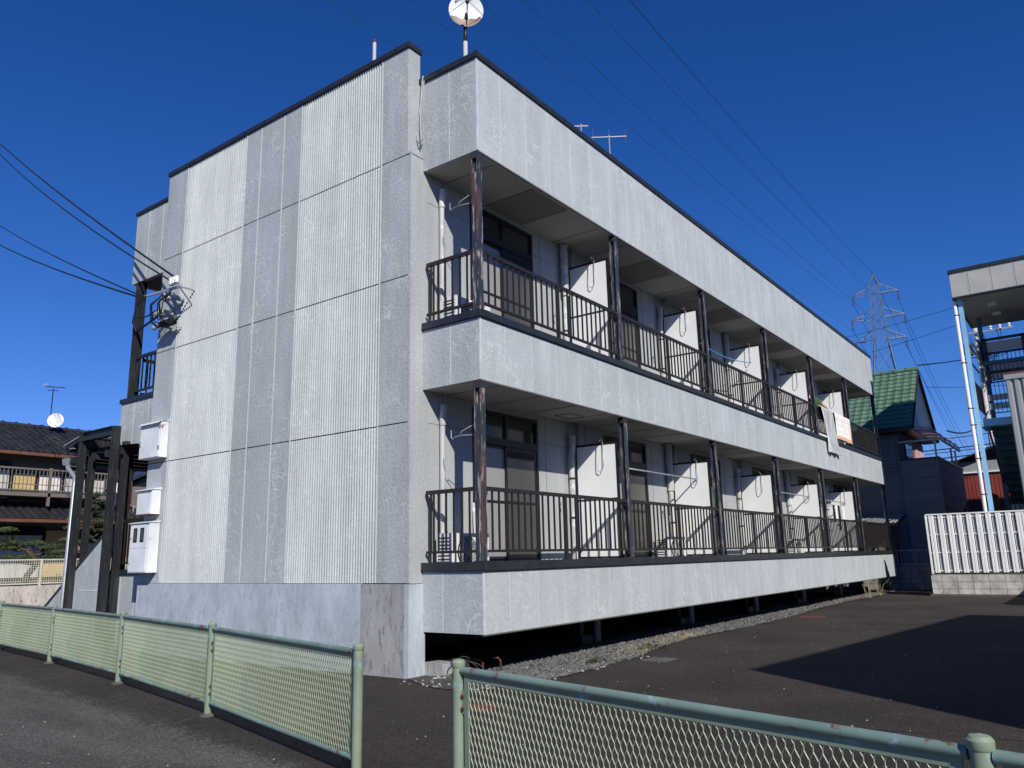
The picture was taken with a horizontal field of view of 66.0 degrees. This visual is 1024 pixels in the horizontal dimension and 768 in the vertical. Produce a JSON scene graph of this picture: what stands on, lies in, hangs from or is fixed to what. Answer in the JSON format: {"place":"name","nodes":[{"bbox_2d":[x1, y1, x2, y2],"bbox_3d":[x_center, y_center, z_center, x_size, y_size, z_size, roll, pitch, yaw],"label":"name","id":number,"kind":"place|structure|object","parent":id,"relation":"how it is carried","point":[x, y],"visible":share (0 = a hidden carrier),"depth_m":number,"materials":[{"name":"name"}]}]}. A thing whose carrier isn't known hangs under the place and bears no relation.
{"place":"outdoors","nodes":[
{"label":"outdoors","id":0,"kind":"place"},
{"bbox_2d":[0,582,61,586],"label":"yard ground","id":1,"kind":"structure","parent":0,"point":[29,584],"depth_m":25.58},
{"bbox_2d":[0,526,62,585],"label":"garden pine","id":2,"kind":"object","parent":1,"relation":"on","point":[16,546],"visible":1,"depth_m":24.19,"materials":[{"name":"green plant"}]},
{"bbox_2d":[0,420,143,583],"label":"tiled house","id":3,"kind":"structure","parent":1,"relation":"on","point":[36,480],"depth_m":30.17,"materials":[{"name":"black tile"}]},
{"bbox_2d":[0,460,11,499],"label":"window","id":4,"kind":"structure","parent":3,"relation":"in","point":[2,463],"depth_m":29.46,"materials":[{"name":"glass"}]},
{"bbox_2d":[0,526,43,579],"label":"window","id":5,"kind":"structure","parent":3,"relation":"in","point":[25,533],"depth_m":29.54,"materials":[{"name":"glass"}]},
{"bbox_2d":[9,471,36,499],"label":"window","id":6,"kind":"structure","parent":3,"relation":"in","point":[14,472],"depth_m":29.93,"materials":[{"name":"glass"}]},
{"bbox_2d":[36,474,61,500],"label":"window","id":7,"kind":"structure","parent":3,"relation":"in","point":[41,475],"depth_m":30.64,"materials":[{"name":"glass"}]},
{"bbox_2d":[41,529,66,577],"bbox_3d":[-17.690,6.556,30.472,0.055,1.850,0.880,-10,-15,36],"label":"window","id":8,"kind":"structure","parent":3,"relation":"in","point":[50,535],"depth_m":30.44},
{"bbox_2d":[44,384,65,427],"bbox_3d":[-19.604,0.946,33.618,0.300,1.846,0.887,-10,-15,36],"label":"house aerial","id":9,"kind":"object","parent":3,"relation":"on","point":[53,390],"visible":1,"depth_m":33.63,"materials":[{"name":"metal"}]},
{"bbox_2d":[47,413,63,430],"bbox_3d":[-19.376,1.583,33.409,0.450,0.724,0.561,-10,-15,36],"label":"house satellite dish","id":10,"kind":"object","parent":3,"relation":"on","point":[56,420],"visible":1,"depth_m":33.47,"materials":[{"name":"metal"}]},
{"bbox_2d":[61,468,86,502],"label":"window","id":11,"kind":"structure","parent":3,"relation":"in","point":[74,469],"depth_m":31.24,"materials":[{"name":"glass"}]},
{"bbox_2d":[78,531,102,562],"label":"window","id":12,"kind":"structure","parent":3,"relation":"in","point":[90,545],"depth_m":31.69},
{"bbox_2d":[93,470,106,503],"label":"window","id":13,"kind":"structure","parent":3,"relation":"in","point":[97,471],"depth_m":32.21,"materials":[{"name":"glass"}]},
{"bbox_2d":[52,491,105,553],"bbox_3d":[-14.297,5.079,26.222,0.888,3.042,1.761,-10,-15,36],"label":"cloud pruned tree","id":14,"kind":"object","parent":1,"relation":"on","point":[96,521],"visible":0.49,"depth_m":26.50,"materials":[{"name":"green plant"}]},
{"bbox_2d":[125,471,146,568],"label":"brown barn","id":15,"kind":"structure","parent":0,"point":[139,480],"depth_m":52.84,"materials":[{"name":"black"}]},
{"bbox_2d":[0,653,316,767],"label":"street","id":16,"kind":"structure","parent":0,"point":[92,715],"depth_m":6.66,"materials":[{"name":"asphalt"}]},
{"bbox_2d":[470,704,497,711],"bbox_3d":[-0.302,3.011,7.337,0.340,0.014,0.340,-10,-15,36],"label":"round lid","id":17,"kind":"object","parent":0,"point":[484,707],"visible":0.53,"depth_m":7.29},
{"bbox_2d":[0,589,1023,767],"bbox_3d":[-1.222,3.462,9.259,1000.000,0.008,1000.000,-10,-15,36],"label":"parking lot","id":18,"kind":"structure","parent":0,"point":[805,668],"depth_m":7.84,"materials":[{"name":"asphalt"}]},
{"bbox_2d":[0,600,4,649],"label":"fence post","id":19,"kind":"object","parent":18,"relation":"on","point":[2,601],"visible":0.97,"depth_m":13.68,"materials":[{"name":"metal"}]},
{"bbox_2d":[0,603,51,654],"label":"guard fence","id":20,"kind":"object","parent":19,"relation":"attached to","point":[17,626],"visible":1,"depth_m":12.57,"materials":[{"name":"metal"}]},
{"bbox_2d":[0,584,60,617],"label":"retaining wall","id":21,"kind":"structure","parent":18,"relation":"on","point":[38,595],"depth_m":22.27,"materials":[{"name":"concrete"}]},
{"bbox_2d":[0,558,128,584],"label":"fence","id":22,"kind":"object","parent":21,"relation":"on","point":[40,580],"visible":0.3,"depth_m":22.53,"materials":[{"name":"metal"}]},
{"bbox_2d":[44,605,57,663],"bbox_3d":[-6.790,3.689,11.629,0.139,0.836,0.139,-10,-15,36],"label":"fence post","id":23,"kind":"object","parent":18,"relation":"on","point":[49,659],"visible":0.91,"depth_m":11.59,"materials":[{"name":"metal"}]},
{"bbox_2d":[50,607,119,673],"bbox_3d":[-5.744,3.390,10.550,0.041,0.690,3.004,10,-17,-42],"label":"guard fence","id":24,"kind":"object","parent":23,"relation":"attached to","point":[58,649],"visible":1,"depth_m":10.44,"materials":[{"name":"metal"}]},
{"bbox_2d":[29,425,148,648],"bbox_3d":[-6.984,3.158,16.242,3.450,3.870,4.138,-10,-15,36],"label":"outside stair","id":25,"kind":"object","parent":18,"relation":"on","point":[85,584],"visible":0.44,"depth_m":14.34,"materials":[{"name":"metal"}]},
{"bbox_2d":[111,611,126,684],"bbox_3d":[-4.696,3.160,9.455,0.139,0.836,0.139,-10,-15,36],"label":"fence post","id":26,"kind":"object","parent":18,"relation":"on","point":[118,681],"visible":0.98,"depth_m":9.42,"materials":[{"name":"metal"}]},
{"bbox_2d":[119,615,208,702],"bbox_3d":[-3.751,2.869,8.395,0.041,0.690,2.838,9,-16,-40],"label":"guard fence","id":27,"kind":"object","parent":26,"relation":"attached to","point":[152,628],"visible":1,"depth_m":8.26,"materials":[{"name":"metal"}]},
{"bbox_2d":[199,622,216,717],"bbox_3d":[-2.804,2.646,7.320,0.139,0.836,0.139,-10,-15,36],"label":"fence post","id":28,"kind":"object","parent":18,"relation":"on","point":[207,713],"visible":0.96,"depth_m":7.28,"materials":[{"name":"metal"}]},
{"bbox_2d":[351,643,364,767],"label":"fence post","id":29,"kind":"object","parent":18,"relation":"on","point":[357,709],"visible":1,"depth_m":5.08,"materials":[{"name":"metal"}]},
{"bbox_2d":[208,626,352,759],"bbox_3d":[-1.903,2.346,6.219,0.041,0.690,2.847,8,-16,-38],"label":"guard fence","id":30,"kind":"object","parent":29,"relation":"attached to","point":[323,649],"visible":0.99,"depth_m":6.01,"materials":[{"name":"metal"}]},
{"bbox_2d":[451,658,465,767],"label":"fence post","id":31,"kind":"object","parent":18,"relation":"on","point":[458,727],"visible":0.99,"depth_m":4.17,"materials":[{"name":"metal"}]},
{"bbox_2d":[1,623,994,765],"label":"loose grit","id":32,"kind":"object","parent":18,"relation":"on","point":[510,717],"visible":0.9,"depth_m":7.05,"materials":[{"name":"white stone"}]},
{"bbox_2d":[104,41,896,678],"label":"apartment building","id":33,"kind":"structure","parent":18,"relation":"on","point":[358,423],"depth_m":12.01,"materials":[{"name":"paint"}]},
{"bbox_2d":[127,520,160,572],"bbox_3d":[-6.085,2.680,12.989,0.610,0.840,0.211,-10,-15,36],"label":"meter box","id":34,"kind":"object","parent":33,"relation":"attached to","point":[143,547],"visible":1,"depth_m":12.87,"materials":[{"name":"white paint"}]},
{"bbox_2d":[128,548,146,571],"bbox_3d":[-6.131,2.880,12.883,0.520,0.377,0.008,-10,-15,36],"label":"lower door","id":35,"kind":"structure","parent":34,"relation":"in","point":[137,556],"depth_m":12.87,"materials":[{"name":"white paint"}]},
{"bbox_2d":[130,524,147,547],"bbox_3d":[-6.142,2.502,12.963,0.520,0.380,0.015,-10,-15,36],"label":"upper door","id":36,"kind":"structure","parent":34,"relation":"in","point":[139,532],"depth_m":12.95,"materials":[{"name":"white paint"}]},
{"bbox_2d":[133,487,161,515],"bbox_3d":[-6.084,1.958,13.133,0.495,0.457,0.215,-10,-15,36],"label":"switch box","id":37,"kind":"object","parent":33,"relation":"attached to","point":[148,502],"visible":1,"depth_m":13.04,"materials":[{"name":"white paint"}]},
{"bbox_2d":[136,490,151,514],"bbox_3d":[-6.113,1.967,13.087,0.420,0.375,0.007,-10,-15,36],"label":"door","id":38,"kind":"structure","parent":37,"relation":"in","point":[144,497],"depth_m":13.08,"materials":[{"name":"white paint"}]},
{"bbox_2d":[137,419,169,460],"bbox_3d":[-6.102,0.945,13.365,0.675,0.640,0.196,-10,-15,36],"label":"switch box","id":39,"kind":"object","parent":33,"relation":"attached to","point":[153,440],"visible":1,"depth_m":13.26,"materials":[{"name":"white paint"}]},
{"bbox_2d":[139,424,159,458],"bbox_3d":[-6.129,0.974,13.320,0.595,0.545,0.008,-10,-15,36],"label":"door","id":40,"kind":"structure","parent":39,"relation":"in","point":[149,438],"depth_m":13.31,"materials":[{"name":"white paint"}]},
{"bbox_2d":[132,275,194,332],"bbox_3d":[-6.066,-1.339,13.674,1.280,0.821,0.446,-10,-15,36],"label":"service bracket","id":41,"kind":"object","parent":33,"relation":"attached to","point":[166,298],"visible":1,"depth_m":13.57,"materials":[{"name":"metal"}]},
{"bbox_2d":[0,245,141,298],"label":"overhead cable","id":42,"kind":"object","parent":41,"relation":"attached to","point":[133,295],"visible":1,"depth_m":17.30,"materials":[{"name":"rubber"}]},
{"bbox_2d":[0,226,142,296],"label":"overhead cable","id":43,"kind":"object","parent":41,"relation":"attached to","point":[77,267],"visible":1,"depth_m":17.51,"materials":[{"name":"rubber"}]},
{"bbox_2d":[0,154,168,279],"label":"overhead cable","id":44,"kind":"object","parent":41,"relation":"attached to","point":[165,277],"visible":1,"depth_m":17.17,"materials":[{"name":"rubber"}]},
{"bbox_2d":[0,143,173,276],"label":"overhead cable","id":45,"kind":"object","parent":41,"relation":"attached to","point":[136,250],"visible":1,"depth_m":17.13,"materials":[{"name":"rubber"}]},
{"bbox_2d":[373,39,376,59],"bbox_3d":[-2.177,-4.721,12.418,0.063,1.590,0.063,-10,-15,36],"label":"roof mast","id":46,"kind":"object","parent":33,"relation":"on","point":[374,48],"visible":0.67,"depth_m":12.53,"materials":[{"name":"metal"}]},
{"bbox_2d":[416,76,424,143],"bbox_3d":[-1.267,-3.837,11.042,0.156,1.089,0.113,-10,-15,36],"label":"dangling cable","id":47,"kind":"object","parent":33,"relation":"hanging from","point":[421,94],"visible":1,"depth_m":11.00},
{"bbox_2d":[436,503,488,561],"bbox_3d":[-0.622,1.958,10.149,0.371,0.901,0.847,-10,-15,36],"label":"air conditioner","id":48,"kind":"object","parent":33,"relation":"on","point":[458,557],"visible":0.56,"depth_m":9.81,"materials":[{"name":"paint"}]},
{"bbox_2d":[449,0,482,55],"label":"satellite dish","id":49,"kind":"object","parent":33,"relation":"on","point":[465,14],"visible":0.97,"depth_m":11.92,"materials":[{"name":"paint"}]},
{"bbox_2d":[442,295,490,317],"bbox_3d":[-0.620,-1.073,10.917,0.371,0.901,0.847,-10,-15,36],"label":"air conditioner","id":50,"kind":"object","parent":33,"relation":"attached to","point":[459,310],"visible":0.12,"depth_m":10.57,"materials":[{"name":"paint"}]},
{"bbox_2d":[469,202,534,328],"bbox_3d":[-0.150,-1.483,12.030,0.088,2.190,1.585,-10,-15,36],"label":"window","id":51,"kind":"structure","parent":33,"relation":"in","point":[501,238],"depth_m":12.18,"materials":[{"name":"black glass"}]},
{"bbox_2d":[472,407,541,560],"bbox_3d":[-0.081,1.517,11.367,0.088,2.190,1.585,-10,-15,36],"label":"window","id":52,"kind":"structure","parent":33,"relation":"in","point":[512,457],"depth_m":11.47,"materials":[{"name":"grey glass"}]},
{"bbox_2d":[592,135,626,153],"bbox_3d":[2.397,-4.441,18.824,0.850,3.603,0.051,-1,-12,-1],"label":"tv aerial","id":53,"kind":"object","parent":33,"relation":"on","point":[608,136],"visible":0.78,"depth_m":19.16,"materials":[{"name":"metal"}]},
{"bbox_2d":[609,276,640,367],"bbox_3d":[2.008,-0.908,14.857,0.088,2.190,1.585,-10,-15,36],"label":"window","id":54,"kind":"structure","parent":33,"relation":"in","point":[628,296],"depth_m":15.28,"materials":[{"name":"black glass"}]},
{"bbox_2d":[603,435,651,556],"bbox_3d":[2.076,2.092,14.194,0.088,2.190,1.585,-10,-15,36],"label":"window","id":55,"kind":"structure","parent":33,"relation":"in","point":[636,450],"depth_m":14.55,"materials":[{"name":"grey glass"}]},
{"bbox_2d":[620,467,696,479],"bbox_3d":[2.704,1.618,14.188,0.036,0.036,3.010,-10,-15,36],"label":"laundry pole","id":56,"kind":"object","parent":33,"relation":"attached to","point":[662,473],"visible":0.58,"depth_m":14.17,"materials":[{"name":"white metal"}]},
{"bbox_2d":[656,516,685,556],"bbox_3d":[2.989,2.921,14.881,0.371,0.901,0.847,-10,-15,36],"label":"air conditioner","id":57,"kind":"object","parent":33,"relation":"on","point":[663,553],"visible":0.45,"depth_m":14.53,"materials":[{"name":"paint"}]},
{"bbox_2d":[699,324,714,395],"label":"window","id":58,"kind":"structure","parent":33,"relation":"in","point":[708,331],"depth_m":18.16,"materials":[{"name":"black glass"}]},
{"bbox_2d":[690,454,726,555],"bbox_3d":[4.233,2.668,17.022,0.088,2.190,1.585,-10,-15,36],"label":"window","id":59,"kind":"structure","parent":33,"relation":"in","point":[699,458],"depth_m":17.31,"materials":[{"name":"black glass"}]},
{"bbox_2d":[700,343,750,362],"bbox_3d":[4.672,-0.685,17.360,0.021,0.205,3.353,-10,-15,36],"label":"laundry rope","id":60,"kind":"object","parent":33,"relation":"attached to","point":[727,357],"visible":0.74,"depth_m":17.48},
{"bbox_2d":[752,467,780,553],"bbox_3d":[6.391,3.243,19.849,0.088,2.190,1.585,-10,-15,36],"label":"window","id":61,"kind":"structure","parent":33,"relation":"in","point":[755,471],"depth_m":20.21,"materials":[{"name":"black glass"}]},
{"bbox_2d":[787,539,804,552],"bbox_3d":[7.367,4.089,20.618,0.371,0.901,0.847,-10,-15,36],"label":"air conditioner","id":62,"kind":"object","parent":33,"relation":"on","point":[795,550],"visible":0.42,"depth_m":20.25,"materials":[{"name":"paint"}]},
{"bbox_2d":[797,477,814,552],"bbox_3d":[8.548,3.818,22.676,0.088,2.190,1.585,-10,-15,36],"label":"window","id":63,"kind":"structure","parent":33,"relation":"in","point":[801,480],"depth_m":22.76,"materials":[{"name":"black glass"}]},
{"bbox_2d":[809,395,827,420],"bbox_3d":[8.691,0.648,22.381,0.350,0.524,1.990,-10,-15,36],"label":"patterned blanket","id":64,"kind":"object","parent":33,"relation":"hanging from","point":[818,401],"visible":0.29,"depth_m":22.01,"materials":[{"name":"green fabric"}]},
{"bbox_2d":[818,405,841,455],"bbox_3d":[8.864,1.324,22.040,0.248,1.303,1.417,-10,-15,36],"label":"quilt","id":65,"kind":"object","parent":33,"relation":"hanging from","point":[833,445],"visible":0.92,"depth_m":21.89,"materials":[{"name":"fabric"}]},
{"bbox_2d":[833,484,850,550],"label":"window","id":66,"kind":"structure","parent":33,"relation":"in","point":[836,487],"depth_m":25.66,"materials":[{"name":"black glass"}]},
{"bbox_2d":[833,412,852,444],"bbox_3d":[9.720,1.322,23.269,0.211,0.807,1.697,-10,-15,36],"label":"bath towel","id":67,"kind":"object","parent":33,"relation":"hanging from","point":[843,428],"visible":0.94,"depth_m":23.14,"materials":[{"name":"fabric"}]},
{"bbox_3d":[9.187,3.366,22.679,0.036,0.036,3.160,-10,-15,36],"label":"laundry pole","id":68,"kind":"object","parent":33,"relation":"attached to","visible":0},
{"bbox_2d":[827,500,845,525],"bbox_3d":[9.168,3.739,22.466,0.322,0.860,1.278,-10,-15,36],"label":"clothes hanger rack","id":69,"kind":"object","parent":68,"relation":"hanging from","point":[839,511],"visible":0.77,"depth_m":22.41,"materials":[{"name":"white plastic"}]},
{"bbox_2d":[641,657,676,662],"bbox_3d":[1.941,3.636,10.391,0.340,0.012,0.380,-10,-15,36],"label":"concrete lid","id":70,"kind":"object","parent":18,"relation":"on","point":[658,659],"visible":1,"depth_m":10.35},
{"bbox_2d":[797,615,825,617],"bbox_3d":[6.321,4.912,16.620,0.460,0.016,0.510,-10,-15,36],"label":"square lid","id":71,"kind":"object","parent":18,"relation":"on","point":[805,616],"visible":1,"depth_m":16.55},
{"bbox_2d":[851,274,907,372],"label":"power pylon","id":72,"kind":"object","parent":18,"relation":"on","point":[887,332],"visible":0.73,"depth_m":93.37,"materials":[{"name":"metal"}]},
{"bbox_2d":[329,0,431,71],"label":"power line","id":73,"kind":"object","parent":72,"relation":"attached to","point":[371,29],"visible":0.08,"depth_m":33.57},
{"bbox_2d":[410,0,852,330],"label":"power line","id":74,"kind":"object","parent":72,"relation":"attached to","point":[652,186],"visible":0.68,"depth_m":58.68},
{"bbox_2d":[480,1,852,305],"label":"power line","id":75,"kind":"object","parent":72,"relation":"attached to","point":[640,136],"visible":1,"depth_m":50.38,"materials":[{"name":"black"}]},
{"bbox_2d":[523,0,904,344],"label":"power line","id":76,"kind":"object","parent":72,"relation":"attached to","point":[683,149],"visible":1,"depth_m":43.50,"materials":[{"name":"metal"}]},
{"bbox_2d":[587,0,905,323],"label":"power line","id":77,"kind":"object","parent":72,"relation":"attached to","point":[707,126],"visible":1,"depth_m":45.94,"materials":[{"name":"metal"}]},
{"bbox_2d":[631,2,871,273],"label":"power line","id":78,"kind":"object","parent":72,"relation":"attached to","point":[733,121],"visible":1,"depth_m":55.76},
{"bbox_2d":[630,0,893,294],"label":"power line","id":79,"kind":"object","parent":72,"relation":"attached to","point":[754,143],"visible":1,"depth_m":56.80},
{"bbox_2d":[880,291,959,440],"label":"power line","id":80,"kind":"object","parent":72,"relation":"attached to","point":[919,371],"visible":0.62,"depth_m":120.41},
{"bbox_2d":[899,301,972,453],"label":"power line","id":81,"kind":"object","parent":72,"relation":"attached to","point":[927,365],"visible":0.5,"depth_m":112.58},
{"bbox_2d":[906,325,968,454],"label":"power line","id":82,"kind":"object","parent":72,"relation":"attached to","point":[933,385],"visible":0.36,"depth_m":111.88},
{"bbox_2d":[862,514,904,565],"bbox_3d":[12.344,6.263,29.388,4.210,2.616,1.776,-10,-15,36],"label":"lean to","id":83,"kind":"object","parent":18,"relation":"on","point":[894,531],"visible":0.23,"depth_m":28.63,"materials":[{"name":"grey"}]},
{"bbox_2d":[791,367,977,573],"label":"green roof house","id":84,"kind":"structure","parent":18,"relation":"on","point":[919,485],"depth_m":29.81,"materials":[{"name":"grey"}]},
{"bbox_2d":[904,442,912,458],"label":"balcony window","id":85,"kind":"structure","parent":84,"relation":"in","point":[908,446],"depth_m":30.69,"materials":[{"name":"blue glass"}]},
{"bbox_2d":[958,501,973,573],"bbox_3d":[15.242,5.479,26.821,1.279,2.924,0.297,-4,-13,13],"label":"pruned tree","id":86,"kind":"object","parent":18,"relation":"on","point":[965,508],"visible":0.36,"depth_m":26.90,"materials":[{"name":"green plant"}]},
{"bbox_2d":[930,574,1023,596],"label":"block wall","id":87,"kind":"structure","parent":18,"relation":"on","point":[1000,585],"depth_m":22.48,"materials":[{"name":"concrete"}]},
{"bbox_2d":[924,510,1023,573],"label":"louvre fence","id":88,"kind":"object","parent":87,"relation":"on","point":[982,542],"visible":1,"depth_m":22.69,"materials":[{"name":"metal"}]},
{"bbox_2d":[965,733,996,767],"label":"fence post","id":89,"kind":"object","parent":18,"relation":"on","point":[980,747],"visible":0.99,"depth_m":2.24,"materials":[{"name":"metal"}]},
{"bbox_2d":[459,666,969,767],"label":"guard fence","id":90,"kind":"object","parent":89,"relation":"attached to","point":[930,751],"visible":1,"depth_m":3.09,"materials":[{"name":"metal"}]},
{"bbox_2d":[992,749,1023,767],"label":"guard fence","id":91,"kind":"object","parent":89,"relation":"attached to","point":[1007,759],"visible":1,"depth_m":2.20,"materials":[{"name":"metal"}]},
{"bbox_2d":[963,322,1012,445],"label":"utility pole","id":92,"kind":"object","parent":18,"relation":"on","point":[980,366],"visible":0.39,"depth_m":49.17,"materials":[{"name":"metal"}]},
{"bbox_2d":[917,356,979,365],"bbox_3d":[22.963,-1.250,40.758,0.056,4.535,21.514,-11,-16,36],"label":"overhead cable","id":93,"kind":"object","parent":92,"relation":"attached to","point":[943,362],"visible":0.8,"depth_m":36.50,"materials":[{"name":"black metal"}]},
{"bbox_2d":[946,411,988,433],"bbox_3d":[23.881,1.819,40.903,0.066,3.514,19.212,-10,-15,35],"label":"overhead cable","id":94,"kind":"object","parent":92,"relation":"attached to","point":[964,432],"visible":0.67,"depth_m":36.53,"materials":[{"name":"black metal"}]},
{"bbox_2d":[953,444,1023,573],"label":"red shed","id":95,"kind":"structure","parent":18,"relation":"on","point":[967,464],"depth_m":37.14,"materials":[{"name":"metal"}]},
{"bbox_2d":[923,443,994,451],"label":"overhead cable","id":96,"kind":"object","parent":95,"relation":"attached to","point":[956,447],"visible":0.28,"depth_m":41.51,"materials":[{"name":"black metal"}]},
{"bbox_2d":[1003,371,1023,493],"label":"sheet metal screen","id":97,"kind":"object","parent":18,"relation":"on","point":[1014,381],"visible":1,"depth_m":22.72,"materials":[{"name":"white"}]},
{"bbox_2d":[0,0,1023,460],"label":"sky","id":98,"kind":"structure","parent":0,"point":[900,123],"materials":[{"name":"blue"}]},
{"bbox_2d":[400,590,894,689],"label":"gravel ground","id":99,"kind":"structure","parent":0,"point":[506,649],"depth_m":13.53,"materials":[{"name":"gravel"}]},
{"bbox_2d":[425,659,452,675],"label":"footing block","id":100,"kind":"structure","parent":99,"relation":"on","point":[439,667],"depth_m":9.40,"materials":[{"name":"concrete"}]},
{"bbox_2d":[450,656,483,668],"bbox_3d":[-0.503,3.291,9.156,0.383,0.220,0.448,4,-13,-22],"label":"wire coil","id":101,"kind":"object","parent":99,"relation":"on","point":[468,662],"visible":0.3,"depth_m":9.27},
{"bbox_2d":[473,656,501,669],"bbox_3d":[-0.297,3.424,9.587,0.399,0.183,0.059,8,-16,-37],"label":"rebar hook","id":102,"kind":"object","parent":99,"relation":"on","point":[496,657],"visible":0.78,"depth_m":9.66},
{"bbox_2d":[585,656,625,663],"bbox_3d":[1.166,3.617,10.337,0.539,0.073,0.590,2,-13,-13],"label":"weed","id":103,"kind":"object","parent":99,"relation":"on","point":[596,659],"visible":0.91,"depth_m":10.27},
{"bbox_2d":[637,643,668,649],"bbox_3d":[2.058,3.869,11.608,0.398,0.090,0.512,-10,-15,36],"label":"weed","id":104,"kind":"object","parent":99,"relation":"on","point":[648,645],"visible":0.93,"depth_m":11.57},
{"bbox_2d":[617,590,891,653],"bbox_3d":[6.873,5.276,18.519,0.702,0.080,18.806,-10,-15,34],"label":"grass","id":105,"kind":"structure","parent":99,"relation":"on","point":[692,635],"depth_m":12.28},
{"bbox_2d":[877,578,892,591],"bbox_3d":[12.133,6.491,25.571,0.548,0.537,0.542,1,-13,-9],"label":"weed","id":106,"kind":"object","parent":99,"relation":"on","point":[886,587],"visible":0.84,"depth_m":25.54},
{"bbox_2d":[811,565,951,589],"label":"boundary wall","id":107,"kind":"structure","parent":0,"point":[912,578],"depth_m":26.92,"materials":[{"name":"concrete"}]},
{"bbox_2d":[880,549,930,564],"bbox_3d":[12.002,6.237,28.174,6.380,0.500,0.048,-10,-15,36],"label":"ornamental fence","id":108,"kind":"object","parent":107,"relation":"on","point":[910,556],"visible":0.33,"depth_m":26.97,"materials":[{"name":"metal"}]},
{"bbox_2d":[849,308,951,336],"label":"overhead cable","id":109,"kind":"object","parent":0,"point":[898,323],"visible":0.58,"depth_m":62.84,"materials":[{"name":"rubber"}]},
{"bbox_2d":[947,255,1023,573],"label":"blue stair building","id":110,"kind":"structure","parent":0,"point":[988,294],"depth_m":24.14,"materials":[{"name":"metal"}]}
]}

